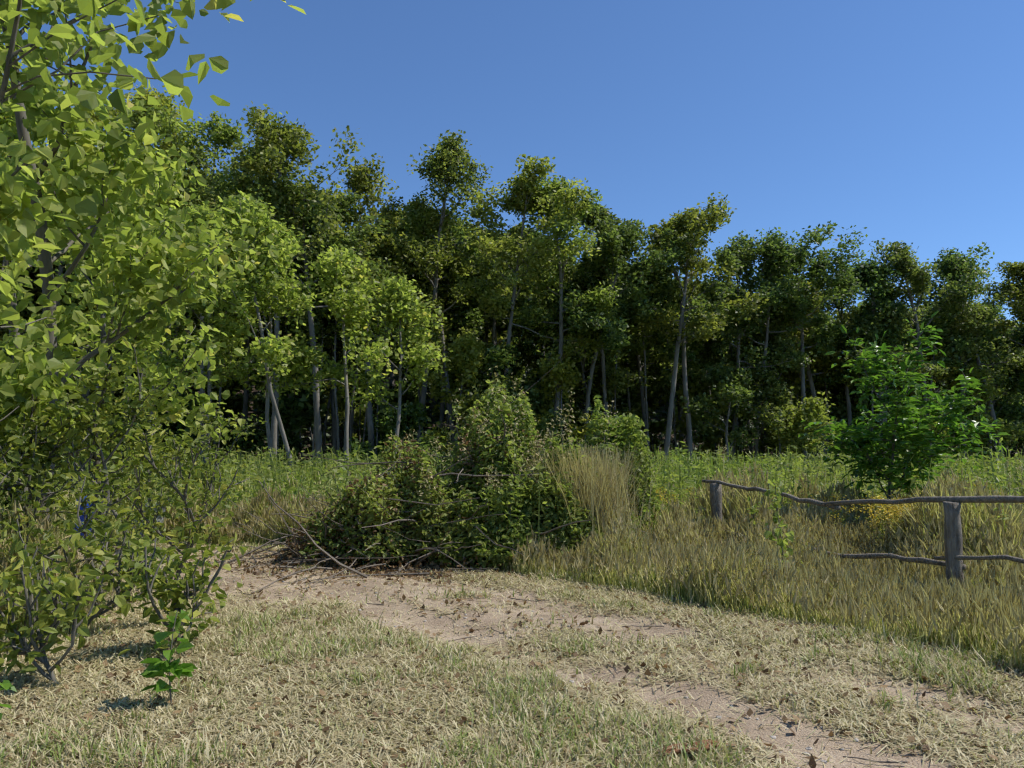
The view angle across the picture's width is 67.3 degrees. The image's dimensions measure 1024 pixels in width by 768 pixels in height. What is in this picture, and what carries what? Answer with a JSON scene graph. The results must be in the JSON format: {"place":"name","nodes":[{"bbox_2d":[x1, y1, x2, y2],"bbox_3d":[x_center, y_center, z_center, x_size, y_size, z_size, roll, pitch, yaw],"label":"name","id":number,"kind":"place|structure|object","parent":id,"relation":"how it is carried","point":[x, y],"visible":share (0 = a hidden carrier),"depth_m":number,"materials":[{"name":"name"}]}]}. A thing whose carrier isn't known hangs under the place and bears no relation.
{"place":"outdoors","nodes":[
{"label":"outdoors","id":0,"kind":"place"},
{"bbox_2d":[0,344,1023,767],"bbox_3d":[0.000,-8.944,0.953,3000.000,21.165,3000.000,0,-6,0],"label":"ground","id":1,"kind":"structure","parent":0,"point":[786,736],"depth_m":5.69,"materials":[{"name":"soil"}]},
{"bbox_2d":[0,403,100,563],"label":"shrub","id":2,"kind":"object","parent":1,"relation":"on","point":[31,462],"visible":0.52,"depth_m":7.61,"materials":[{"name":"green plant"}]},
{"bbox_2d":[0,369,120,524],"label":"shrub","id":3,"kind":"object","parent":1,"relation":"on","point":[54,447],"visible":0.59,"depth_m":7.86,"materials":[{"name":"green plant"}]},
{"bbox_2d":[0,386,131,582],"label":"shrub","id":4,"kind":"object","parent":1,"relation":"on","point":[70,524],"visible":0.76,"depth_m":7.11,"materials":[{"name":"green plant"}]},
{"bbox_2d":[0,526,133,683],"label":"shrub","id":5,"kind":"object","parent":1,"relation":"on","point":[70,591],"visible":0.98,"depth_m":5.33,"materials":[{"name":"green plant"}]},
{"bbox_2d":[0,515,188,636],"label":"shrub","id":6,"kind":"object","parent":1,"relation":"on","point":[127,550],"visible":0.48,"depth_m":6.84,"materials":[{"name":"green plant"}]},
{"bbox_2d":[4,100,190,345],"bbox_3d":[-22.009,-4.503,38.135,9.498,20.760,7.528,5,-8,-42],"label":"forest tree","id":7,"kind":"object","parent":1,"relation":"on","point":[114,112],"visible":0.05,"depth_m":38.80,"materials":[{"name":"green plant"}]},
{"bbox_2d":[0,610,197,719],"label":"verge saplings","id":8,"kind":"object","parent":1,"relation":"on","point":[157,667],"visible":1,"depth_m":4.82,"materials":[{"name":"green plant"}]},
{"bbox_2d":[17,389,182,568],"bbox_3d":[-5.624,1.514,10.879,2.565,2.848,2.031,0,-6,0],"label":"shrub","id":9,"kind":"object","parent":1,"relation":"on","point":[134,513],"visible":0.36,"depth_m":10.64,"materials":[{"name":"green plant"}]},
{"bbox_2d":[0,28,203,542],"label":"tree","id":10,"kind":"object","parent":1,"relation":"on","point":[76,292],"visible":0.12,"depth_m":13.97,"materials":[{"name":"green plant"}]},
{"bbox_2d":[53,397,161,563],"bbox_3d":[-6.276,1.595,11.559,1.587,2.850,1.472,0,-6,0],"label":"shrub","id":11,"kind":"object","parent":1,"relation":"on","point":[118,434],"visible":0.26,"depth_m":11.57,"materials":[{"name":"green plant"}]},
{"bbox_2d":[36,324,188,602],"bbox_3d":[-4.347,1.046,8.444,1.484,3.321,2.121,2,-6,-19],"label":"shrub","id":12,"kind":"object","parent":1,"relation":"on","point":[87,422],"visible":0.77,"depth_m":8.03,"materials":[{"name":"green plant"}]},
{"bbox_2d":[5,140,249,561],"bbox_3d":[-6.268,-0.438,12.411,4.364,7.158,2.793,0,-6,0],"label":"tree","id":13,"kind":"object","parent":1,"relation":"on","point":[192,354],"visible":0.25,"depth_m":12.12,"materials":[{"name":"green plant"}]},
{"bbox_2d":[0,0,278,536],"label":"tree","id":14,"kind":"object","parent":1,"relation":"on","point":[108,193],"visible":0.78,"depth_m":9.33,"materials":[{"name":"green plant"}]},
{"bbox_2d":[0,0,305,396],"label":"tree","id":15,"kind":"object","parent":1,"relation":"on","point":[14,195],"visible":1,"depth_m":6.16,"materials":[{"name":"green plant"}]},
{"bbox_2d":[106,385,204,464],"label":"forest sapling","id":16,"kind":"object","parent":1,"relation":"on","point":[177,424],"visible":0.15,"depth_m":38.73,"materials":[{"name":"green plant"}]},
{"bbox_2d":[103,80,213,447],"bbox_3d":[-18.983,-5.081,40.586,6.650,22.313,6.318,0,-6,0],"label":"forest tree","id":17,"kind":"object","parent":1,"relation":"on","point":[163,98],"visible":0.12,"depth_m":40.43,"materials":[{"name":"green plant"}]},
{"bbox_2d":[111,208,218,452],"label":"tree","id":18,"kind":"object","parent":1,"relation":"on","point":[177,317],"visible":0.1,"depth_m":28.48,"materials":[{"name":"green plant"}]},
{"bbox_2d":[91,385,244,536],"bbox_3d":[-6.678,1.683,14.551,2.657,3.329,1.905,0,-6,0],"label":"shrub","id":19,"kind":"object","parent":1,"relation":"on","point":[154,415],"visible":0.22,"depth_m":14.55,"materials":[{"name":"green plant"}]},
{"bbox_2d":[108,531,246,655],"bbox_3d":[-2.666,1.833,6.170,0.930,1.257,1.203,0,-6,0],"label":"shrub","id":20,"kind":"object","parent":1,"relation":"on","point":[177,596],"visible":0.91,"depth_m":6.17,"materials":[{"name":"green plant"}]},
{"bbox_2d":[103,415,267,579],"bbox_3d":[-3.976,1.604,9.486,1.593,2.383,1.560,0,-6,0],"label":"shrub","id":21,"kind":"object","parent":1,"relation":"on","point":[171,449],"visible":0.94,"depth_m":9.34,"materials":[{"name":"green plant"}]},
{"bbox_2d":[121,402,266,547],"bbox_3d":[-5.502,1.725,13.351,2.388,3.006,1.779,2,-7,-22],"label":"shrub","id":22,"kind":"object","parent":1,"relation":"on","point":[205,480],"visible":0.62,"depth_m":13.70,"materials":[{"name":"green plant"}]},
{"bbox_2d":[142,199,265,462],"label":"tree","id":23,"kind":"object","parent":1,"relation":"on","point":[225,326],"visible":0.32,"depth_m":27.57,"materials":[{"name":"green plant"}]},
{"bbox_2d":[132,99,297,461],"bbox_3d":[-15.470,-4.358,38.451,8.206,20.382,10.211,5,-8,-37],"label":"forest tree","id":24,"kind":"object","parent":1,"relation":"on","point":[225,135],"visible":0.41,"depth_m":38.63,"materials":[{"name":"green plant"}]},
{"bbox_2d":[196,373,253,459],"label":"forest sapling","id":25,"kind":"object","parent":1,"relation":"on","point":[234,403],"visible":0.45,"depth_m":47.52,"materials":[{"name":"green plant"}]},
{"bbox_2d":[193,189,323,486],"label":"tree","id":26,"kind":"object","parent":1,"relation":"on","point":[270,358],"visible":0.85,"depth_m":26.72,"materials":[{"name":"green plant"}]},
{"bbox_2d":[218,186,303,463],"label":"forest tree","id":27,"kind":"object","parent":1,"relation":"on","point":[245,398],"visible":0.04,"depth_m":45.09,"materials":[{"name":"green plant"}]},
{"bbox_2d":[192,189,334,466],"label":"tree","id":28,"kind":"object","parent":1,"relation":"on","point":[240,373],"visible":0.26,"depth_m":28.48,"materials":[{"name":"green plant"}]},
{"bbox_2d":[222,392,320,457],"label":"shrub","id":29,"kind":"object","parent":1,"relation":"on","point":[290,418],"visible":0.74,"depth_m":41.14,"materials":[{"name":"green plant"}]},
{"bbox_2d":[182,101,364,457],"bbox_3d":[-11.387,-4.017,37.200,9.019,19.355,8.310,0,-6,0],"label":"forest tree","id":30,"kind":"object","parent":1,"relation":"on","point":[273,139],"visible":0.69,"depth_m":35.99,"materials":[{"name":"green plant"}]},
{"bbox_2d":[273,350,327,468],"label":"forest sapling","id":31,"kind":"object","parent":1,"relation":"on","point":[311,414],"visible":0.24,"depth_m":42.29,"materials":[{"name":"green plant"}]},
{"bbox_2d":[288,272,341,465],"bbox_3d":[-9.956,-0.278,39.689,3.240,12.555,3.505,0,-6,0],"label":"forest pole","id":32,"kind":"object","parent":1,"relation":"on","point":[318,323],"visible":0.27,"depth_m":39.57,"materials":[{"name":"green plant"}]},
{"bbox_2d":[245,172,403,474],"bbox_3d":[-9.760,-2.206,37.772,8.813,16.015,6.836,0,-6,0],"label":"forest tree","id":33,"kind":"object","parent":1,"relation":"on","point":[277,195],"visible":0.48,"depth_m":37.50,"materials":[{"name":"green plant"}]},
{"bbox_2d":[248,243,401,475],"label":"tree","id":34,"kind":"object","parent":1,"relation":"on","point":[340,270],"visible":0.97,"depth_m":29.07,"materials":[{"name":"green plant"}]},
{"bbox_2d":[298,229,371,460],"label":"forest tree","id":35,"kind":"object","parent":1,"relation":"on","point":[333,416],"visible":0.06,"depth_m":43.83,"materials":[{"name":"green plant"}]},
{"bbox_2d":[272,153,408,469],"bbox_3d":[-8.614,-3.002,40.185,7.143,18.208,7.142,-1,-6,11],"label":"forest tree","id":36,"kind":"object","parent":1,"relation":"on","point":[360,181],"visible":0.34,"depth_m":39.81,"materials":[{"name":"green plant"}]},
{"bbox_2d":[324,357,372,449],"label":"forest sapling","id":37,"kind":"object","parent":1,"relation":"on","point":[340,403],"visible":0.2,"depth_m":54.01,"materials":[{"name":"green plant"}]},
{"bbox_2d":[353,234,417,445],"bbox_3d":[-7.068,-0.932,40.884,3.977,14.209,4.292,0,-6,0],"label":"forest pole","id":38,"kind":"object","parent":1,"relation":"on","point":[386,247],"visible":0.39,"depth_m":40.46,"materials":[{"name":"plant"}]},
{"bbox_2d":[362,389,409,460],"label":"forest sapling","id":39,"kind":"object","parent":1,"relation":"on","point":[392,402],"visible":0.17,"depth_m":43.58,"materials":[{"name":"green plant"}]},
{"bbox_2d":[113,359,666,593],"bbox_3d":[-1.462,1.258,12.359,9.012,3.554,6.598,0,-6,0],"label":"brush pile","id":40,"kind":"object","parent":1,"relation":"on","point":[493,464],"visible":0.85,"depth_m":11.58,"materials":[{"name":"green plant"}]},
{"bbox_2d":[343,400,445,465],"bbox_3d":[-5.639,3.289,37.558,5.000,5.052,5.653,0,-6,0],"label":"shrub","id":41,"kind":"object","parent":1,"relation":"on","point":[410,418],"visible":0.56,"depth_m":36.92,"materials":[{"name":"green plant"}]},
{"bbox_2d":[341,272,452,463],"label":"tree","id":42,"kind":"object","parent":1,"relation":"on","point":[398,297],"visible":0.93,"depth_m":30.69,"materials":[{"name":"green plant"}]},
{"bbox_2d":[358,196,457,396],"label":"forest tree","id":43,"kind":"object","parent":1,"relation":"on","point":[395,220],"visible":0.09,"depth_m":46.84,"materials":[{"name":"green plant"}]},
{"bbox_2d":[376,214,490,455],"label":"forest tree","id":44,"kind":"object","parent":1,"relation":"on","point":[471,317],"visible":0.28,"depth_m":44.81,"materials":[{"name":"green plant"}]},
{"bbox_2d":[392,129,502,445],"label":"forest tree","id":45,"kind":"object","parent":1,"relation":"on","point":[448,160],"visible":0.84,"depth_m":42.15,"materials":[{"name":"green plant"}]},
{"bbox_2d":[413,333,484,462],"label":"forest sapling","id":46,"kind":"object","parent":1,"relation":"on","point":[462,357],"visible":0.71,"depth_m":38.43,"materials":[{"name":"green plant"}]},
{"bbox_2d":[397,192,504,446],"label":"forest tree","id":47,"kind":"object","parent":1,"relation":"on","point":[413,218],"visible":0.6,"depth_m":42.79,"materials":[{"name":"green plant"}]},
{"bbox_2d":[450,369,521,439],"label":"forest sapling","id":48,"kind":"object","parent":1,"relation":"on","point":[485,384],"visible":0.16,"depth_m":38.67,"materials":[{"name":"green plant"}]},
{"bbox_2d":[469,339,522,417],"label":"forest sapling","id":49,"kind":"object","parent":1,"relation":"on","point":[501,355],"visible":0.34,"depth_m":39.22,"materials":[{"name":"green plant"}]},
{"bbox_2d":[420,237,574,379],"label":"forest tree","id":50,"kind":"object","parent":1,"relation":"on","point":[454,328],"visible":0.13,"depth_m":46.12,"materials":[{"name":"green plant"}]},
{"bbox_2d":[0,537,1023,767],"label":"mown grass","id":51,"kind":"structure","parent":1,"relation":"on","point":[484,745],"depth_m":5.09,"materials":[{"name":"plant"}]},
{"bbox_2d":[0,455,1023,671],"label":"meadow grass","id":52,"kind":"structure","parent":1,"relation":"on","point":[686,555],"depth_m":9.77,"materials":[{"name":"green plant"}]},
{"bbox_2d":[0,437,1023,607],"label":"meadow weeds","id":53,"kind":"object","parent":1,"relation":"on","point":[279,470],"visible":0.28,"depth_m":19.09,"materials":[{"name":"green plant"}]},
{"bbox_2d":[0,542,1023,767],"bbox_3d":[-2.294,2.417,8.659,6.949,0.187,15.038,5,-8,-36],"label":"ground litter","id":54,"kind":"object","parent":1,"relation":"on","point":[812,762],"visible":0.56,"depth_m":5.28,"materials":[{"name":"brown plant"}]},
{"bbox_2d":[4,316,1022,473],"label":"forest undergrowth","id":55,"kind":"object","parent":1,"relation":"on","point":[428,411],"depth_m":68.18,"materials":[{"name":"green plant"}]},
{"bbox_2d":[480,381,568,439],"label":"forest sapling","id":56,"kind":"object","parent":1,"relation":"on","point":[532,395],"visible":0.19,"depth_m":38.91,"materials":[{"name":"green plant"}]},
{"bbox_2d":[463,154,605,381],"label":"forest tree","id":57,"kind":"object","parent":1,"relation":"on","point":[495,299],"visible":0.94,"depth_m":39.74,"materials":[{"name":"green plant"}]},
{"bbox_2d":[526,257,571,437],"bbox_3d":[2.339,-0.729,44.598,3.311,14.475,4.210,0,-6,0],"label":"forest pole","id":58,"kind":"object","parent":1,"relation":"on","point":[549,301],"visible":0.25,"depth_m":44.61,"materials":[{"name":"green plant"}]},
{"bbox_2d":[524,375,575,453],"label":"forest sapling","id":59,"kind":"object","parent":1,"relation":"on","point":[546,400],"visible":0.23,"depth_m":43.59,"materials":[{"name":"green plant"}]},
{"bbox_2d":[499,168,628,451],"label":"forest tree","id":60,"kind":"object","parent":1,"relation":"on","point":[601,301],"visible":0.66,"depth_m":40.83,"materials":[{"name":"green plant"}]},
{"bbox_2d":[530,352,600,453],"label":"forest sapling","id":61,"kind":"object","parent":1,"relation":"on","point":[561,374],"visible":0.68,"depth_m":40.21,"materials":[{"name":"green plant"}]},
{"bbox_2d":[520,257,619,427],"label":"forest tree","id":62,"kind":"object","parent":1,"relation":"on","point":[530,364],"visible":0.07,"depth_m":48.06,"materials":[{"name":"green plant"}]},
{"bbox_2d":[535,279,608,449],"bbox_3d":[3.532,0.111,44.029,4.468,12.648,3.984,0,-6,0],"label":"forest pole","id":63,"kind":"object","parent":1,"relation":"on","point":[554,304],"visible":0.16,"depth_m":44.07,"materials":[{"name":"green plant"}]},
{"bbox_2d":[539,261,661,425],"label":"forest tree","id":64,"kind":"object","parent":1,"relation":"on","point":[566,332],"visible":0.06,"depth_m":46.72,"materials":[{"name":"green plant"}]},
{"bbox_2d":[573,362,649,440],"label":"forest sapling","id":65,"kind":"object","parent":1,"relation":"on","point":[614,383],"visible":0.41,"depth_m":44.02,"materials":[{"name":"green plant"}]},
{"bbox_2d":[553,218,677,446],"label":"forest tree","id":66,"kind":"object","parent":1,"relation":"on","point":[619,247],"visible":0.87,"depth_m":40.97,"materials":[{"name":"green plant"}]},
{"bbox_2d":[563,201,667,454],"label":"forest tree","id":67,"kind":"object","parent":1,"relation":"on","point":[602,220],"visible":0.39,"depth_m":43.57,"materials":[{"name":"green plant"}]},
{"bbox_2d":[570,275,680,467],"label":"forest tree","id":68,"kind":"object","parent":1,"relation":"on","point":[658,362],"visible":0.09,"depth_m":49.27,"materials":[{"name":"green plant"}]},
{"bbox_2d":[606,277,648,416],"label":"tree","id":69,"kind":"object","parent":1,"relation":"on","point":[635,343],"visible":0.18,"depth_m":43.88,"materials":[{"name":"green plant"}]},
{"bbox_2d":[633,392,666,450],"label":"forest sapling","id":70,"kind":"object","parent":1,"relation":"on","point":[656,428],"visible":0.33,"depth_m":55.53,"materials":[{"name":"green plant"}]},
{"bbox_2d":[617,260,690,456],"bbox_3d":[8.440,-0.323,44.134,5.145,13.553,4.404,0,-6,0],"label":"forest pole","id":71,"kind":"object","parent":1,"relation":"on","point":[655,283],"visible":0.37,"depth_m":43.91,"materials":[{"name":"plant"}]},
{"bbox_2d":[606,263,730,449],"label":"forest tree","id":72,"kind":"object","parent":1,"relation":"on","point":[690,372],"visible":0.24,"depth_m":49.41,"materials":[{"name":"green plant"}]},
{"bbox_2d":[631,210,754,462],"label":"forest tree","id":73,"kind":"object","parent":1,"relation":"on","point":[666,287],"visible":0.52,"depth_m":42.63,"materials":[{"name":"green plant"}]},
{"bbox_2d":[633,192,769,459],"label":"forest tree","id":74,"kind":"object","parent":1,"relation":"on","point":[692,222],"visible":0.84,"depth_m":41.90,"materials":[{"name":"green plant"}]},
{"bbox_2d":[666,382,736,461],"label":"bush","id":75,"kind":"object","parent":1,"relation":"on","point":[708,441],"visible":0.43,"depth_m":47.28,"materials":[{"name":"green plant"}]},
{"bbox_2d":[674,362,761,460],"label":"forest sapling","id":76,"kind":"object","parent":1,"relation":"on","point":[731,391],"visible":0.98,"depth_m":43.37,"materials":[{"name":"green plant"}]},
{"bbox_2d":[677,281,784,458],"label":"forest tree","id":77,"kind":"object","parent":1,"relation":"on","point":[719,357],"visible":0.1,"depth_m":49.47,"materials":[{"name":"green plant"}]},
{"bbox_2d":[697,230,816,468],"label":"forest tree","id":78,"kind":"object","parent":1,"relation":"on","point":[746,254],"visible":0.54,"depth_m":45.59,"materials":[{"name":"green plant"}]},
{"bbox_2d":[699,285,818,461],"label":"forest tree","id":79,"kind":"object","parent":1,"relation":"on","point":[782,335],"visible":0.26,"depth_m":48.20,"materials":[{"name":"green plant"}]},
{"bbox_2d":[733,367,797,455],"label":"forest sapling","id":80,"kind":"object","parent":1,"relation":"on","point":[775,395],"visible":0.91,"depth_m":44.62,"materials":[{"name":"green plant"}]},
{"bbox_2d":[710,220,837,464],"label":"forest tree","id":81,"kind":"object","parent":1,"relation":"on","point":[776,253],"visible":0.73,"depth_m":45.57,"materials":[{"name":"green plant"}]},
{"bbox_2d":[762,391,840,466],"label":"forest sapling","id":82,"kind":"object","parent":1,"relation":"on","point":[812,409],"visible":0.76,"depth_m":43.41,"materials":[{"name":"green plant"}]},
{"bbox_2d":[753,225,871,463],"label":"forest tree","id":83,"kind":"object","parent":1,"relation":"on","point":[819,271],"visible":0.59,"depth_m":46.50,"materials":[{"name":"green plant"}]},
{"bbox_2d":[758,277,879,458],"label":"forest tree","id":84,"kind":"object","parent":1,"relation":"on","point":[836,368],"visible":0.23,"depth_m":48.92,"materials":[{"name":"green plant"}]},
{"bbox_2d":[656,482,1023,550],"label":"goldenrod","id":85,"kind":"object","parent":1,"relation":"on","point":[896,509],"visible":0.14,"depth_m":11.86,"materials":[{"name":"yellow plant"}]},
{"bbox_2d":[827,379,870,456],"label":"forest sapling","id":86,"kind":"object","parent":1,"relation":"on","point":[839,396],"visible":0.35,"depth_m":52.25,"materials":[{"name":"green plant"}]},
{"bbox_2d":[793,258,923,462],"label":"forest tree","id":87,"kind":"object","parent":1,"relation":"on","point":[838,306],"visible":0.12,"depth_m":49.99,"materials":[{"name":"green plant"}]},
{"bbox_2d":[702,480,1023,586],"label":"fence","id":88,"kind":"object","parent":1,"relation":"on","point":[953,557],"visible":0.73,"depth_m":9.08,"materials":[{"name":"grey wood"}]},
{"bbox_2d":[716,436,1023,564],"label":"weeds","id":89,"kind":"object","parent":1,"relation":"on","point":[778,531],"visible":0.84,"depth_m":9.55,"materials":[{"name":"green plant"}]},
{"bbox_2d":[827,256,913,428],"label":"forest tree","id":90,"kind":"object","parent":1,"relation":"on","point":[873,274],"visible":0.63,"depth_m":48.11,"materials":[{"name":"green plant"}]},
{"bbox_2d":[844,322,901,430],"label":"tree","id":91,"kind":"object","parent":1,"relation":"on","point":[864,329],"visible":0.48,"depth_m":46.78,"materials":[{"name":"green plant"}]},
{"bbox_2d":[798,311,1009,509],"bbox_3d":[6.785,0.955,13.779,3.516,4.456,2.825,0,-6,0],"label":"tree","id":92,"kind":"object","parent":1,"relation":"on","point":[882,440],"visible":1,"depth_m":13.46,"materials":[{"name":"green plant"}]},
{"bbox_2d":[864,238,992,444],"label":"forest tree","id":93,"kind":"object","parent":1,"relation":"on","point":[916,277],"visible":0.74,"depth_m":48.06,"materials":[{"name":"green plant"}]},
{"bbox_2d":[895,311,973,444],"bbox_3d":[27.718,1.090,49.974,3.742,12.034,4.888,0,-6,0],"label":"forest pole","id":94,"kind":"object","parent":1,"relation":"on","point":[949,362],"visible":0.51,"depth_m":49.06,"materials":[{"name":"plant"}]},
{"bbox_2d":[904,329,991,442],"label":"forest tree","id":95,"kind":"object","parent":1,"relation":"on","point":[949,381],"visible":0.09,"depth_m":53.13,"materials":[{"name":"green plant"}]},
{"bbox_2d":[937,393,992,464],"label":"forest sapling","id":96,"kind":"object","parent":1,"relation":"on","point":[966,412],"visible":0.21,"depth_m":49.27,"materials":[{"name":"green plant"}]},
{"bbox_2d":[910,262,1023,459],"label":"forest tree","id":97,"kind":"object","parent":1,"relation":"on","point":[974,348],"visible":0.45,"depth_m":49.27,"materials":[{"name":"green plant"}]},
{"bbox_2d":[923,242,1012,461],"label":"forest tree","id":98,"kind":"object","parent":1,"relation":"on","point":[950,264],"visible":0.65,"depth_m":49.80,"materials":[{"name":"green plant"}]},
{"bbox_2d":[934,317,1023,459],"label":"forest tree","id":99,"kind":"object","parent":1,"relation":"on","point":[1004,408],"visible":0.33,"depth_m":53.27,"materials":[{"name":"green plant"}]},
{"bbox_2d":[952,363,1023,456],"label":"forest sapling","id":100,"kind":"object","parent":1,"relation":"on","point":[1014,429],"visible":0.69,"depth_m":49.08,"materials":[{"name":"green plant"}]},
{"bbox_2d":[984,260,1023,372],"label":"forest tree","id":101,"kind":"object","parent":1,"relation":"on","point":[1014,271],"visible":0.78,"depth_m":51.03,"materials":[{"name":"green plant"}]},
{"bbox_2d":[1,0,1023,321],"label":"sky","id":102,"kind":"structure","parent":0,"point":[898,120],"materials":[{"name":"blue"}]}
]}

